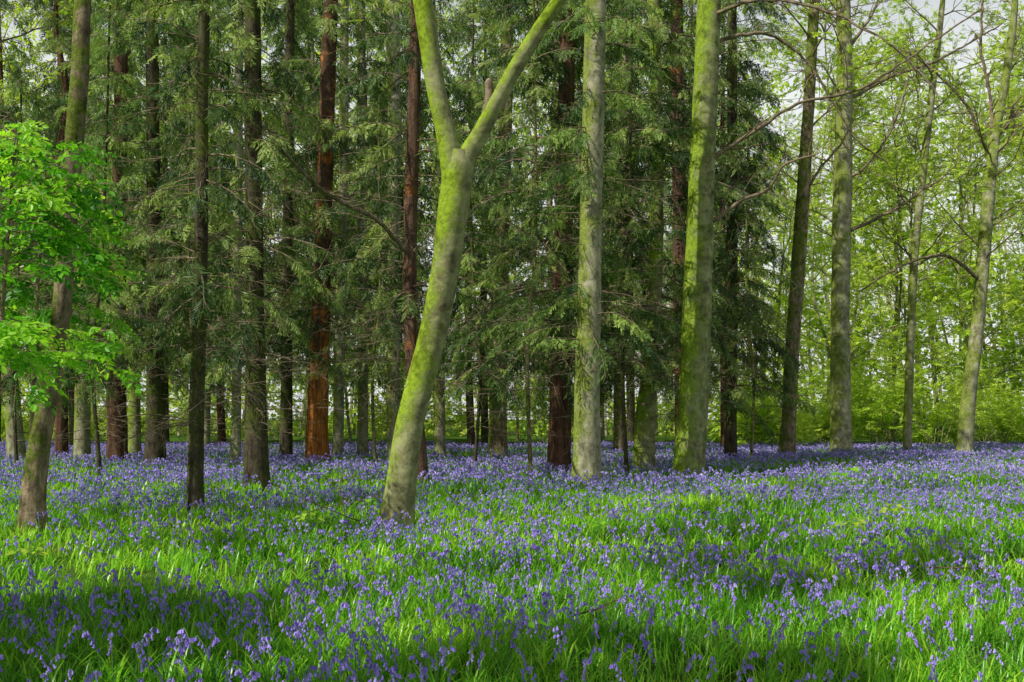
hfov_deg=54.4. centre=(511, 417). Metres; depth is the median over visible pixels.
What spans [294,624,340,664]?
bluebell
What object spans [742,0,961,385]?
broadleaf tree
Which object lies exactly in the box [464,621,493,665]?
bluebell
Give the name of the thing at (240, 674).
bluebell
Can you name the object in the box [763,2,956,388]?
broadleaf tree
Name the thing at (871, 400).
shrub
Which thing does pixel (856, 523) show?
seedling
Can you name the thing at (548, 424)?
shrub
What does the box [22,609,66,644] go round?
bluebell
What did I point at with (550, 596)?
bluebell
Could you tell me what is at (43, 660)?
bluebell
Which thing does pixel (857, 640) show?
bluebell
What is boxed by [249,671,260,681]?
bluebell
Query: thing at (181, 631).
bluebell
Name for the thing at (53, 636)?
bluebell
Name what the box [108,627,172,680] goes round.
bluebell
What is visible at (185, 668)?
bluebell
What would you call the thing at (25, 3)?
conifer tree
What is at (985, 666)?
bluebell
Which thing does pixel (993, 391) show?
shrub
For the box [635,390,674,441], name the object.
shrub
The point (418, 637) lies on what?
bluebell
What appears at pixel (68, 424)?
shrub
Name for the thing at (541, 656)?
bluebell
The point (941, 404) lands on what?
shrub
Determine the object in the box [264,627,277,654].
bluebell
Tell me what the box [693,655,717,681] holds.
bluebell
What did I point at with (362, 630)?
bluebell
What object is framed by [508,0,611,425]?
conifer tree
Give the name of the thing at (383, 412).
shrub
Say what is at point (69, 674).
bluebell
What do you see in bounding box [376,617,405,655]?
bluebell
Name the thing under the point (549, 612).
bluebell
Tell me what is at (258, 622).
bluebell
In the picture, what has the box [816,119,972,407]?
broadleaf tree
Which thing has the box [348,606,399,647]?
bluebell
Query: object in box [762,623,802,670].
bluebell
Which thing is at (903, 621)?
bluebell
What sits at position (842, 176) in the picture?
tree
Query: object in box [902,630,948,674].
bluebell
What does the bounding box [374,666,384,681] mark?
bluebell
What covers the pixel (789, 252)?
broadleaf tree
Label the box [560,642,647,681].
bluebell
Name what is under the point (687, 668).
bluebell
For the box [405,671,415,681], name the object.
bluebell
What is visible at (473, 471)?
bluebell carpet
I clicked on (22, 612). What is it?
seedling
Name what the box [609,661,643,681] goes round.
bluebell
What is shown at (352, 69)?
conifer tree
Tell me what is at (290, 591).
bluebell
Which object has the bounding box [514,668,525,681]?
bluebell
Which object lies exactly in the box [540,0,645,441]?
conifer tree
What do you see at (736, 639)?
bluebell
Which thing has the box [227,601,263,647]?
bluebell
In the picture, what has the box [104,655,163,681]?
bluebell
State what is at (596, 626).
bluebell
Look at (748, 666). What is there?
bluebell
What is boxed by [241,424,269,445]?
shrub
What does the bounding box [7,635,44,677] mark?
bluebell
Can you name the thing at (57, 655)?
bluebell
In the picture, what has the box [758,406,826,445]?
shrub
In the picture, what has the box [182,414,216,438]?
shrub
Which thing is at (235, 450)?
tree
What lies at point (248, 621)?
bluebell
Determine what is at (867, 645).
bluebell
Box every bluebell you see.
[0,594,39,642]
[0,613,22,648]
[0,665,58,681]
[3,612,34,657]
[6,594,45,639]
[7,614,59,646]
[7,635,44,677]
[9,626,47,658]
[14,636,46,678]
[16,646,115,681]
[19,617,63,658]
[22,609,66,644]
[22,640,65,680]
[26,616,86,667]
[30,637,71,661]
[31,627,62,660]
[35,652,65,681]
[36,620,88,676]
[37,608,89,648]
[40,672,55,681]
[45,624,100,681]
[65,669,73,681]
[67,607,132,651]
[67,630,132,681]
[73,614,114,665]
[76,585,111,640]
[80,621,113,666]
[84,673,92,681]
[86,593,110,640]
[86,610,126,652]
[87,669,101,681]
[90,599,121,641]
[96,631,128,681]
[102,620,153,672]
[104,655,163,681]
[107,640,185,681]
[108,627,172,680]
[114,632,160,679]
[139,595,197,643]
[139,612,181,648]
[145,636,183,681]
[146,635,200,681]
[146,641,198,681]
[146,664,162,681]
[147,634,198,680]
[162,636,201,680]
[166,635,196,667]
[169,635,220,681]
[172,627,214,681]
[173,600,220,655]
[174,657,191,681]
[181,621,228,662]
[185,666,201,681]
[187,635,270,681]
[192,626,237,675]
[194,621,229,655]
[200,622,253,675]
[201,612,231,641]
[203,598,247,643]
[208,650,233,681]
[216,608,250,637]
[221,615,244,665]
[222,608,247,656]
[225,605,265,648]
[225,645,278,681]
[226,659,249,681]
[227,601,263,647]
[230,635,253,671]
[231,635,267,677]
[232,607,259,643]
[232,639,317,681]
[234,667,246,681]
[235,617,285,655]
[240,605,277,656]
[240,635,279,679]
[242,632,272,664]
[247,669,259,681]
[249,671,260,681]
[250,642,287,676]
[252,644,265,681]
[258,611,287,644]
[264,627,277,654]
[271,655,284,679]
[271,656,299,681]
[274,621,335,675]
[275,625,300,672]
[278,620,307,657]
[279,626,314,665]
[284,587,321,640]
[285,630,305,671]
[286,612,313,651]
[286,620,332,664]
[291,626,346,681]
[291,638,346,681]
[291,660,294,681]
[292,652,353,681]
[293,629,336,681]
[294,618,347,647]
[294,619,325,649]
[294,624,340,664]
[294,663,327,681]
[301,664,317,681]
[302,601,367,659]
[302,670,317,681]
[304,614,348,658]
[305,598,336,646]
[306,625,337,659]
[312,618,370,658]
[313,659,335,681]
[316,606,357,652]
[316,626,367,681]
[325,654,339,679]
[328,600,362,646]
[329,646,359,681]
[330,630,384,681]
[330,657,384,681]
[331,647,358,681]
[334,608,373,670]
[337,622,370,650]
[339,629,380,672]
[340,661,358,681]
[342,605,372,642]
[343,649,387,680]
[344,619,360,645]
[344,674,353,681]
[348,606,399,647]
[352,636,416,677]
[354,649,375,679]
[356,599,375,650]
[356,604,395,637]
[359,656,425,681]
[360,633,413,681]
[362,619,418,679]
[362,651,417,681]
[362,662,373,681]
[365,601,414,633]
[365,633,418,675]
[366,597,428,652]
[367,616,404,649]
[369,634,403,667]
[370,647,416,681]
[371,662,382,681]
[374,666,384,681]
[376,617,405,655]
[383,665,402,681]
[389,672,401,681]
[390,633,459,681]
[396,614,416,638]
[398,645,459,681]
[399,606,444,642]
[400,624,436,663]
[402,653,433,681]
[402,664,441,681]
[404,626,462,677]
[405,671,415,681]
[416,618,454,656]
[421,649,461,681]
[427,625,462,660]
[432,597,477,641]
[432,612,476,651]
[434,651,441,678]
[437,638,456,681]
[438,640,513,681]
[439,646,480,681]
[448,668,455,681]
[449,602,482,653]
[452,649,509,681]
[457,630,493,667]
[461,614,506,658]
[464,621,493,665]
[470,622,502,662]
[475,608,538,651]
[479,613,546,673]
[479,619,543,681]
[481,618,516,665]
[481,625,530,663]
[484,628,529,681]
[485,630,508,669]
[488,603,513,647]
[505,642,576,681]
[509,619,562,677]
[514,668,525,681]
[516,614,541,667]
[519,608,553,655]
[519,617,565,673]
[525,664,537,681]
[528,647,576,681]
[530,622,607,681]
[530,624,561,666]
[542,592,589,649]
[543,592,584,652]
[545,633,581,671]
[547,599,593,656]
[547,645,612,681]
[552,625,585,667]
[553,668,567,681]
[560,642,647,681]
[567,609,586,645]
[568,618,613,661]
[581,657,590,681]
[584,622,606,672]
[599,621,617,647]
[600,632,629,674]
[602,652,656,681]
[609,617,659,680]
[609,631,683,681]
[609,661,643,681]
[615,606,676,656]
[616,593,654,651]
[619,639,682,681]
[635,610,685,655]
[649,651,707,681]
[676,637,710,680]
[690,622,716,667]
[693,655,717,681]
[694,617,760,665]
[704,623,753,681]
[705,619,732,663]
[735,662,753,681]
[736,649,758,679]
[748,619,792,673]
[752,631,793,681]
[752,649,777,681]
[755,627,781,665]
[758,661,794,681]
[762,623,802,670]
[770,643,822,681]
[775,630,826,681]
[786,648,831,681]
[790,630,816,669]
[792,618,847,676]
[800,671,816,681]
[817,644,857,681]
[820,631,856,681]
[823,668,832,681]
[830,629,868,679]
[838,641,875,681]
[842,670,857,681]
[860,604,894,651]
[871,654,916,681]
[873,632,922,679]
[878,609,941,662]
[894,619,947,665]
[894,654,944,681]
[900,632,945,678]
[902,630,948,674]
[913,613,941,666]
[924,640,975,679]
[926,619,972,677]
[930,660,937,674]
[935,645,971,681]
[940,622,1001,676]
[943,625,973,663]
[955,641,1005,681]
[971,670,982,681]
[988,648,1023,681]
[997,620,1023,673]
[997,650,1021,678]
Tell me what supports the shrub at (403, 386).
on the ground at (324, 564)
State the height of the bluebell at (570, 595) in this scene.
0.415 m
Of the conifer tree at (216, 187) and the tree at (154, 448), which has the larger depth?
the conifer tree at (216, 187)
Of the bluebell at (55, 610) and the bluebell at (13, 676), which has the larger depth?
the bluebell at (55, 610)
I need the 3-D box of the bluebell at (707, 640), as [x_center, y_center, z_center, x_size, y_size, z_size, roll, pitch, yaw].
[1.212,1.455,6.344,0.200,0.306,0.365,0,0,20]
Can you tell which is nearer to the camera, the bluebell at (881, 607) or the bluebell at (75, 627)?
the bluebell at (75, 627)
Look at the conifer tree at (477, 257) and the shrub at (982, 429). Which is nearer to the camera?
the conifer tree at (477, 257)
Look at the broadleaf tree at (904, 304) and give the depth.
68.92 m
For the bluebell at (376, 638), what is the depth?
5.94 m
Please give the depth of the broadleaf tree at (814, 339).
83.45 m
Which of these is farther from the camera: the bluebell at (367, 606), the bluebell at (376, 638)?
the bluebell at (367, 606)
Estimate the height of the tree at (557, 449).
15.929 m
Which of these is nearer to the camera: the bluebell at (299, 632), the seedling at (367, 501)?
the bluebell at (299, 632)
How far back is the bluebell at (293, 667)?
5.29 m
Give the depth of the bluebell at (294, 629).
6.13 m
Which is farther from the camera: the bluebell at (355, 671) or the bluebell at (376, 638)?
the bluebell at (376, 638)
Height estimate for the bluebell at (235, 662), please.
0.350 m
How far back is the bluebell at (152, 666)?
5.18 m
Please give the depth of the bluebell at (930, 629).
6.28 m
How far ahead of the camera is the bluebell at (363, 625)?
6.04 m
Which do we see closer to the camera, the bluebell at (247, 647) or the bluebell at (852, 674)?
the bluebell at (852, 674)
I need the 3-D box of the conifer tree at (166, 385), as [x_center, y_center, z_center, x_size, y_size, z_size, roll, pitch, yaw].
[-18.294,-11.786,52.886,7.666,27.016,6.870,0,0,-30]
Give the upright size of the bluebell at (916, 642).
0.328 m
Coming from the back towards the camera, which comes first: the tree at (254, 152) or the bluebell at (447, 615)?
the tree at (254, 152)
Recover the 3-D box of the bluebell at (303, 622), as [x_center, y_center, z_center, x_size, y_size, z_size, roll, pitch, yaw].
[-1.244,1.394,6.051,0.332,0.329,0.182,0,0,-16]
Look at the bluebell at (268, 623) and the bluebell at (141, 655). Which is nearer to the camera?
the bluebell at (141, 655)
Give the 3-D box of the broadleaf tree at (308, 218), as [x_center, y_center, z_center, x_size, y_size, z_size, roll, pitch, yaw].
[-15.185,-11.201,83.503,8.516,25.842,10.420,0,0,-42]
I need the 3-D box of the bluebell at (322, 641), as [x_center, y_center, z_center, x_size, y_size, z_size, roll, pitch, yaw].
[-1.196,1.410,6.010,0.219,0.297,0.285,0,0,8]
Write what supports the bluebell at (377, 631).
on the ground at (324, 564)
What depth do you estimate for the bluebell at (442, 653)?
5.17 m
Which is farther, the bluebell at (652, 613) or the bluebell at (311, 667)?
the bluebell at (652, 613)
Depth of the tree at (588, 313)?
23.08 m
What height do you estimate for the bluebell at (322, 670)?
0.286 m
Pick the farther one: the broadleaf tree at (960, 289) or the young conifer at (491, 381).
the broadleaf tree at (960, 289)
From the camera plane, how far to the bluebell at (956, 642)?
6.37 m
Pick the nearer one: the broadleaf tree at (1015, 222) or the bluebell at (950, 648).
the bluebell at (950, 648)
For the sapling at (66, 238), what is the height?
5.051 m
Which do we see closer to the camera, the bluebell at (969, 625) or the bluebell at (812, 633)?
the bluebell at (812, 633)
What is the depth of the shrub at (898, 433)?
61.73 m
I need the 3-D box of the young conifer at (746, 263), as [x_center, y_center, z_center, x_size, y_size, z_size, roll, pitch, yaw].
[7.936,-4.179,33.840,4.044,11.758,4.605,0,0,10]
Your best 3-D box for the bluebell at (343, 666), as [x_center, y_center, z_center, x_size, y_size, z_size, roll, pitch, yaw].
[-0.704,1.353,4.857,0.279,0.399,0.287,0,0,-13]
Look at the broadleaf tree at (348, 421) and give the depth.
67.60 m
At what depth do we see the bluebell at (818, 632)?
6.16 m
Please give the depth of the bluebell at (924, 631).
6.14 m
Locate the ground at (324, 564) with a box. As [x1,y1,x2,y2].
[0,420,1023,681]
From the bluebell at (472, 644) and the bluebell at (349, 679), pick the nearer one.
the bluebell at (349, 679)
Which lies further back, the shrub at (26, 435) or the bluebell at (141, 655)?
the shrub at (26, 435)
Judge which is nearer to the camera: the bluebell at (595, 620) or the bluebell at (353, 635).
the bluebell at (353, 635)
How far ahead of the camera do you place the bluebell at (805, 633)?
6.38 m
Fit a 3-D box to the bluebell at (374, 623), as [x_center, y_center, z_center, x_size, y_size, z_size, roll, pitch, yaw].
[-0.724,1.371,5.847,0.398,0.387,0.286,0,0,30]
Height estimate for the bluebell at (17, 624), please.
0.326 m
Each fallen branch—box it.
[246,462,364,522]
[307,488,419,512]
[579,580,634,617]
[930,566,999,580]
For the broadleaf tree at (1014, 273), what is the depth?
64.69 m
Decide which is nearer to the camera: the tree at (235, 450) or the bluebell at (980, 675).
the bluebell at (980, 675)
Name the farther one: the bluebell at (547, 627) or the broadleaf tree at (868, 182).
the broadleaf tree at (868, 182)
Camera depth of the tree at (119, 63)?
32.79 m
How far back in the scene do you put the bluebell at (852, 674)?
5.03 m
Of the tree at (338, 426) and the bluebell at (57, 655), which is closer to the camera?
the bluebell at (57, 655)
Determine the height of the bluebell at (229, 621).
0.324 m
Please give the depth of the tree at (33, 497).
13.40 m
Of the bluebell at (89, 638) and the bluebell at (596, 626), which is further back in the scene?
the bluebell at (596, 626)
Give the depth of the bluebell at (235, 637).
6.03 m
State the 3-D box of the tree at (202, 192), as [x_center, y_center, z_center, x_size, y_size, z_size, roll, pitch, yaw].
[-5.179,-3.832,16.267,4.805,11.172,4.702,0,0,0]
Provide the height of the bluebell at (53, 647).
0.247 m
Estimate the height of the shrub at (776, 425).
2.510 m
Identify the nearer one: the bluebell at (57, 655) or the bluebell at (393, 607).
the bluebell at (57, 655)
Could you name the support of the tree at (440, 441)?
on the ground at (324, 564)
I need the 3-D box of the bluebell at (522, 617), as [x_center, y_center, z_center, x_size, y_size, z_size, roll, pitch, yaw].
[-0.017,1.386,6.078,0.397,0.386,0.285,0,0,41]
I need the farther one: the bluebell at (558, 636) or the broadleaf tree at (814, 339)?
the broadleaf tree at (814, 339)
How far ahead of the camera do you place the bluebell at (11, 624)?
6.53 m
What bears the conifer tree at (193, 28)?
on the ground at (324, 564)
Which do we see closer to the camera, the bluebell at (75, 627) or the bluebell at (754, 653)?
the bluebell at (754, 653)
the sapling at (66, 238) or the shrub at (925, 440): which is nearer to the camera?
the sapling at (66, 238)
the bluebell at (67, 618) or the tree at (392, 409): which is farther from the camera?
the tree at (392, 409)
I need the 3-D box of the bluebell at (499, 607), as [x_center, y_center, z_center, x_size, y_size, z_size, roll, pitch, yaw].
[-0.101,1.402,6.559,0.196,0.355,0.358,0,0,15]
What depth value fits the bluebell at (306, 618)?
6.03 m
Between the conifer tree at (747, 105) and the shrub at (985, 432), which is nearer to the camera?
the conifer tree at (747, 105)
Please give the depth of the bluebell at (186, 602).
6.47 m
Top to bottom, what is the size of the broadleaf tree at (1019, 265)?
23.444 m
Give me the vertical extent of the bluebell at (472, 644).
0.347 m
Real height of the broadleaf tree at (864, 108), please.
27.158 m
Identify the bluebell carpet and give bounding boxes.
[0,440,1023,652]
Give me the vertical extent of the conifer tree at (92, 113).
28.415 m
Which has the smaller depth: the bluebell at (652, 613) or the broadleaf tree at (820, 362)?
the bluebell at (652, 613)
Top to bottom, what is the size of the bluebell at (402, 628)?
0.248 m
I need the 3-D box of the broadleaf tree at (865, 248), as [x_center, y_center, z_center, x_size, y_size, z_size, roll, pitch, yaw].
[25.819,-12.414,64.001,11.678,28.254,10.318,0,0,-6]
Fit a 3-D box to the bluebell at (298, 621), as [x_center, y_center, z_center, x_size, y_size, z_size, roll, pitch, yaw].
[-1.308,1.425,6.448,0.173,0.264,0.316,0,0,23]
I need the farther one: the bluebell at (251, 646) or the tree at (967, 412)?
the tree at (967, 412)
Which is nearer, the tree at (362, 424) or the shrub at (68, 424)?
the tree at (362, 424)
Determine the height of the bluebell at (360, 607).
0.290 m
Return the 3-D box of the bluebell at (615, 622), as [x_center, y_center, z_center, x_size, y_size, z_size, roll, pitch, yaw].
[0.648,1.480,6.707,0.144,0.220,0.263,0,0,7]
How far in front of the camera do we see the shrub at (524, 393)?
57.09 m
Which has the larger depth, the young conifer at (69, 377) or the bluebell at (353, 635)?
the young conifer at (69, 377)
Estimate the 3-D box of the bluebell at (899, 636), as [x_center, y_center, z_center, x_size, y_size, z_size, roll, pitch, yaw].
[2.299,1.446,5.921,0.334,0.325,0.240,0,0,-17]
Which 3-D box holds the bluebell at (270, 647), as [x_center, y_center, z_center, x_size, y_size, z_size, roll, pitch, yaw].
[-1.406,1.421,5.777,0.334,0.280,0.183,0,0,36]
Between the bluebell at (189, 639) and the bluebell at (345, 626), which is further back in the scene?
the bluebell at (345, 626)
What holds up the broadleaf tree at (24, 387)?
on the ground at (324, 564)
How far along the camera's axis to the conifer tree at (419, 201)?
55.86 m
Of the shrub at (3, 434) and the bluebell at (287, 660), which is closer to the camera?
the bluebell at (287, 660)
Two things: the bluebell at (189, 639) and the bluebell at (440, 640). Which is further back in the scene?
the bluebell at (440, 640)
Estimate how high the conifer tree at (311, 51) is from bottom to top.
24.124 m
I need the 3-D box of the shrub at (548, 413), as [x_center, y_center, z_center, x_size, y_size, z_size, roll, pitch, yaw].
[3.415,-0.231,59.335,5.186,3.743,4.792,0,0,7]
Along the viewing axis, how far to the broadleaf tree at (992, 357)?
63.52 m
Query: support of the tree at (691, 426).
on the ground at (324, 564)
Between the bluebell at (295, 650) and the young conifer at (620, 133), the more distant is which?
the young conifer at (620, 133)
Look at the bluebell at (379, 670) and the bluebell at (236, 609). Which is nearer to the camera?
the bluebell at (379, 670)
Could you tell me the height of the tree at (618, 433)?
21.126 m
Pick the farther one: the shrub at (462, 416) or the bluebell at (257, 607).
the shrub at (462, 416)
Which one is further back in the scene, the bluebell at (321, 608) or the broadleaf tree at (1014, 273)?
the broadleaf tree at (1014, 273)
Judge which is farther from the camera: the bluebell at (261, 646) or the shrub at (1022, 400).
the shrub at (1022, 400)
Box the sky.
[0,0,1023,419]
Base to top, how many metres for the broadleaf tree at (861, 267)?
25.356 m
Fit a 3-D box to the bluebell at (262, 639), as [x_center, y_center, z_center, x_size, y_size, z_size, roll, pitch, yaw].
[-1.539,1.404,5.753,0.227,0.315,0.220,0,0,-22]
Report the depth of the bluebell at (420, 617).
6.74 m
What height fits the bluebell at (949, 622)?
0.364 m
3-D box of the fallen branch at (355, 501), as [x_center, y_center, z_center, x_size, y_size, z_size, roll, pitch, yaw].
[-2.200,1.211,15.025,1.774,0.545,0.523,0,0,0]
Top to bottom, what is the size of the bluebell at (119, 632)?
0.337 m
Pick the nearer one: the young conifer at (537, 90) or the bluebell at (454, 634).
the bluebell at (454, 634)
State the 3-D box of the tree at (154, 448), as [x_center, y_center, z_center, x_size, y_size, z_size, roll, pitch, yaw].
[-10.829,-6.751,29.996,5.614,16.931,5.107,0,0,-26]
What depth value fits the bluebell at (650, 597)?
6.72 m
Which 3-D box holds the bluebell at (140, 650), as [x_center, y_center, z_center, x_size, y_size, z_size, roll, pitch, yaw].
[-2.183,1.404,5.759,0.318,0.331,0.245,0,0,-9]
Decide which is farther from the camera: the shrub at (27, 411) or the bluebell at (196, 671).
the shrub at (27, 411)
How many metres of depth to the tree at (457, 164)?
13.56 m
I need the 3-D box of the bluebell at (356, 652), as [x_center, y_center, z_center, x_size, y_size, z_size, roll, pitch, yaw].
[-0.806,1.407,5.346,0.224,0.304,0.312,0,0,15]
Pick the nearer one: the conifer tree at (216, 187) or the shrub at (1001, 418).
the shrub at (1001, 418)
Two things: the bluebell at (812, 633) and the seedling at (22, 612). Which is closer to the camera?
the bluebell at (812, 633)
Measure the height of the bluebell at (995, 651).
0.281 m
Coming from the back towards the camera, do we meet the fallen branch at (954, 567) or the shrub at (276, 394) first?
the shrub at (276, 394)
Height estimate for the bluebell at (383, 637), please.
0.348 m
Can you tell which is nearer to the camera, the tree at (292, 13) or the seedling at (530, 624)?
the seedling at (530, 624)
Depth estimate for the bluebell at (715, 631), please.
6.30 m
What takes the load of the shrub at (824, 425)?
on the ground at (324, 564)
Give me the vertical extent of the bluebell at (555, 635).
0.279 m
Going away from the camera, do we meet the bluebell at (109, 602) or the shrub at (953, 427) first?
the bluebell at (109, 602)
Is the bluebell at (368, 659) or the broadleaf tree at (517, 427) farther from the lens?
the broadleaf tree at (517, 427)
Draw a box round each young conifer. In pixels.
[0,80,81,468]
[14,5,179,477]
[106,66,244,443]
[303,97,425,463]
[418,72,537,462]
[449,0,631,477]
[553,0,703,473]
[710,121,806,457]
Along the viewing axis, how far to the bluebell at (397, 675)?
4.83 m
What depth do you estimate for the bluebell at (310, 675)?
4.85 m
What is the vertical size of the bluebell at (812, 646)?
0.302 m
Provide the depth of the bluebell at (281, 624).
6.09 m
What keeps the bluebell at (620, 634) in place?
on the ground at (324, 564)
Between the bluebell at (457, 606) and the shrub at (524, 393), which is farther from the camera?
the shrub at (524, 393)
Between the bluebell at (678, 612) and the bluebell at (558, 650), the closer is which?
the bluebell at (558, 650)
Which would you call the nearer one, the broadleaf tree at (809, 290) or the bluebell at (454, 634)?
the bluebell at (454, 634)
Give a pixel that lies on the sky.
(974, 25)
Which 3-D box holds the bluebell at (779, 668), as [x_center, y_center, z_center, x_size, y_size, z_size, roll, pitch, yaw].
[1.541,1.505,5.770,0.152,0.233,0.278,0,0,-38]
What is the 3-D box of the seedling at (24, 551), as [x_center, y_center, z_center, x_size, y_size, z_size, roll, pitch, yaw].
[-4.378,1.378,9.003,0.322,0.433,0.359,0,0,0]
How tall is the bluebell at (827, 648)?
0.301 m
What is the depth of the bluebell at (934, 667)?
5.30 m
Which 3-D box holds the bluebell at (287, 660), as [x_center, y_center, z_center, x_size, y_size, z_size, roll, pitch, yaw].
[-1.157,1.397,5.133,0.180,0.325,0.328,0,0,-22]
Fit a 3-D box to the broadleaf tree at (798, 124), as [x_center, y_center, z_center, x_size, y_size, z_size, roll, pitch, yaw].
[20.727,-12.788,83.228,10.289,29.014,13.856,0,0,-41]
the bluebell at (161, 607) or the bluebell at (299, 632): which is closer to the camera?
the bluebell at (299, 632)
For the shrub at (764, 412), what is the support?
on the ground at (324, 564)
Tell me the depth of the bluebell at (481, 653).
5.25 m
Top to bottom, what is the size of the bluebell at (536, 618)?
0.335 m
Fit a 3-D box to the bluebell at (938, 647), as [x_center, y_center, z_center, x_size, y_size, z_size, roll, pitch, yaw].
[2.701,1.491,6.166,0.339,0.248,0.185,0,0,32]
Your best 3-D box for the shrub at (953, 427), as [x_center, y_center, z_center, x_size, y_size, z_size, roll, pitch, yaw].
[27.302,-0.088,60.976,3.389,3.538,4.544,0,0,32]
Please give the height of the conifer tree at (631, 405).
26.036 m
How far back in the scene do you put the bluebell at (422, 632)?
6.06 m
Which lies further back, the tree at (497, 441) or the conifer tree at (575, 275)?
the conifer tree at (575, 275)
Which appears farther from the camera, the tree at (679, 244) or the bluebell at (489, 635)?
the tree at (679, 244)
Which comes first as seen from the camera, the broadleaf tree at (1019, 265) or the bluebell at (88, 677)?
the bluebell at (88, 677)
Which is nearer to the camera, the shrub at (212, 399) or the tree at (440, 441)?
the tree at (440, 441)
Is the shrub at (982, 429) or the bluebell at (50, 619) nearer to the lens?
the bluebell at (50, 619)
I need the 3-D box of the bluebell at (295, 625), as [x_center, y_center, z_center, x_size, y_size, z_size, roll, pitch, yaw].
[-1.282,1.379,6.021,0.269,0.360,0.492,0,0,43]
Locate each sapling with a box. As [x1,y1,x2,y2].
[0,120,144,415]
[0,138,146,430]
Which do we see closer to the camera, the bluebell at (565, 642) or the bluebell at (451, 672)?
the bluebell at (451, 672)
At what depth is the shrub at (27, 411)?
61.64 m
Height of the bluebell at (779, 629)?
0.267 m
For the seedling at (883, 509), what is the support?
on the ground at (324, 564)
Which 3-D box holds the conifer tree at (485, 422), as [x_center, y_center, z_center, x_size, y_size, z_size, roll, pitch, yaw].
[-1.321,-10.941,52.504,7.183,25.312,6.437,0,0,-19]
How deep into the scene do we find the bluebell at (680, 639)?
5.95 m
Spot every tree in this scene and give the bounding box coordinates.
[0,0,48,443]
[0,0,111,462]
[1,0,103,443]
[4,0,127,455]
[10,105,51,401]
[12,0,90,536]
[12,0,143,449]
[24,0,113,417]
[26,0,213,463]
[34,0,337,515]
[36,21,144,460]
[66,0,170,419]
[67,0,244,468]
[96,153,189,407]
[104,0,243,441]
[104,41,178,457]
[111,79,214,396]
[121,0,361,491]
[159,1,243,418]
[162,0,272,446]
[166,0,313,468]
[168,0,269,444]
[168,127,244,439]
[211,0,351,457]
[211,0,355,428]
[262,0,371,425]
[263,0,400,461]
[265,1,371,443]
[270,0,528,488]
[293,146,402,440]
[296,0,386,457]
[296,148,379,398]
[304,0,424,457]
[330,0,403,442]
[331,3,449,424]
[339,0,410,460]
[348,0,451,415]
[376,0,565,532]
[381,0,511,457]
[417,0,522,445]
[421,0,538,442]
[431,0,557,458]
[443,0,666,473]
[461,132,545,440]
[485,0,684,487]
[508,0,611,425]
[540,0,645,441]
[548,0,688,454]
[569,0,748,475]
[574,0,673,445]
[609,0,769,438]
[641,1,743,406]
[655,0,820,459]
[663,0,789,446]
[670,95,829,408]
[672,0,995,480]
[713,138,834,441]
[716,61,832,438]
[724,0,885,458]
[737,0,1005,454]
[741,135,832,406]
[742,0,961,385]
[754,36,924,441]
[759,202,831,395]
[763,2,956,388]
[766,200,855,436]
[790,76,916,374]
[795,121,931,438]
[807,0,1007,441]
[807,7,1013,443]
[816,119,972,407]
[820,56,969,435]
[826,0,1005,450]
[850,120,969,400]
[856,0,1023,451]
[875,7,1023,409]
[879,23,1023,388]
[894,64,1023,439]
[898,114,1023,392]
[901,108,1023,436]
[935,173,1023,395]
[940,87,1023,338]
[955,73,1023,370]
[962,0,1023,359]
[975,5,1023,354]
[996,97,1023,383]
[997,139,1023,333]
[999,203,1023,387]
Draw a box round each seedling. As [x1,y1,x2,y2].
[0,606,52,655]
[5,547,47,583]
[293,513,324,552]
[332,468,366,517]
[353,497,383,539]
[494,619,546,675]
[581,519,606,554]
[750,558,797,598]
[830,467,861,539]
[833,517,872,552]
[879,503,905,544]
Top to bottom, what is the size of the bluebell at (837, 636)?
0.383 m
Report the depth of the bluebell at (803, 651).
5.63 m
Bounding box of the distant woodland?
[0,0,1023,435]
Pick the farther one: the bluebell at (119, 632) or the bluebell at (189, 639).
the bluebell at (119, 632)
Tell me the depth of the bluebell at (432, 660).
5.19 m
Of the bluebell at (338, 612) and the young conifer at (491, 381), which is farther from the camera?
the young conifer at (491, 381)
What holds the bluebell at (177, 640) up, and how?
on the ground at (324, 564)
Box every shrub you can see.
[1,384,35,428]
[1,399,29,440]
[23,416,29,443]
[52,404,101,439]
[91,394,106,439]
[91,399,145,439]
[91,402,106,434]
[169,384,228,435]
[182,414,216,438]
[225,350,349,439]
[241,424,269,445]
[277,396,349,445]
[328,344,477,432]
[355,398,386,444]
[368,384,434,435]
[425,391,476,436]
[460,370,548,442]
[508,359,612,442]
[519,378,613,429]
[530,382,609,435]
[536,405,573,435]
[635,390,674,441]
[659,400,717,436]
[707,380,782,442]
[708,384,781,447]
[712,358,817,442]
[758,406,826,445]
[759,424,778,442]
[771,409,814,445]
[773,363,884,445]
[797,389,869,444]
[798,354,902,443]
[815,347,941,446]
[860,375,925,444]
[860,410,888,443]
[861,391,934,441]
[870,350,1005,448]
[888,411,930,439]
[912,399,978,447]
[912,428,938,444]
[926,368,1023,444]
[933,393,983,443]
[975,395,1023,443]
[975,402,1010,442]
[976,387,1023,443]
[977,392,1023,442]
[978,372,1023,415]
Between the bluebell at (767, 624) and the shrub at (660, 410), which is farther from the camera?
the shrub at (660, 410)
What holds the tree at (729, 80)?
on the ground at (324, 564)
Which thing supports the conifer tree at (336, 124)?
on the ground at (324, 564)
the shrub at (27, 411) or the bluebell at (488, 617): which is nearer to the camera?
the bluebell at (488, 617)
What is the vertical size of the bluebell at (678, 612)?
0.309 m
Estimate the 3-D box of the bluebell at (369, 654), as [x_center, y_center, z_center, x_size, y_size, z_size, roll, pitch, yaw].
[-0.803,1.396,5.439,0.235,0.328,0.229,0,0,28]
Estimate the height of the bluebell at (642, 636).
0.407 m
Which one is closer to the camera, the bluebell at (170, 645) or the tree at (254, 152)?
the bluebell at (170, 645)

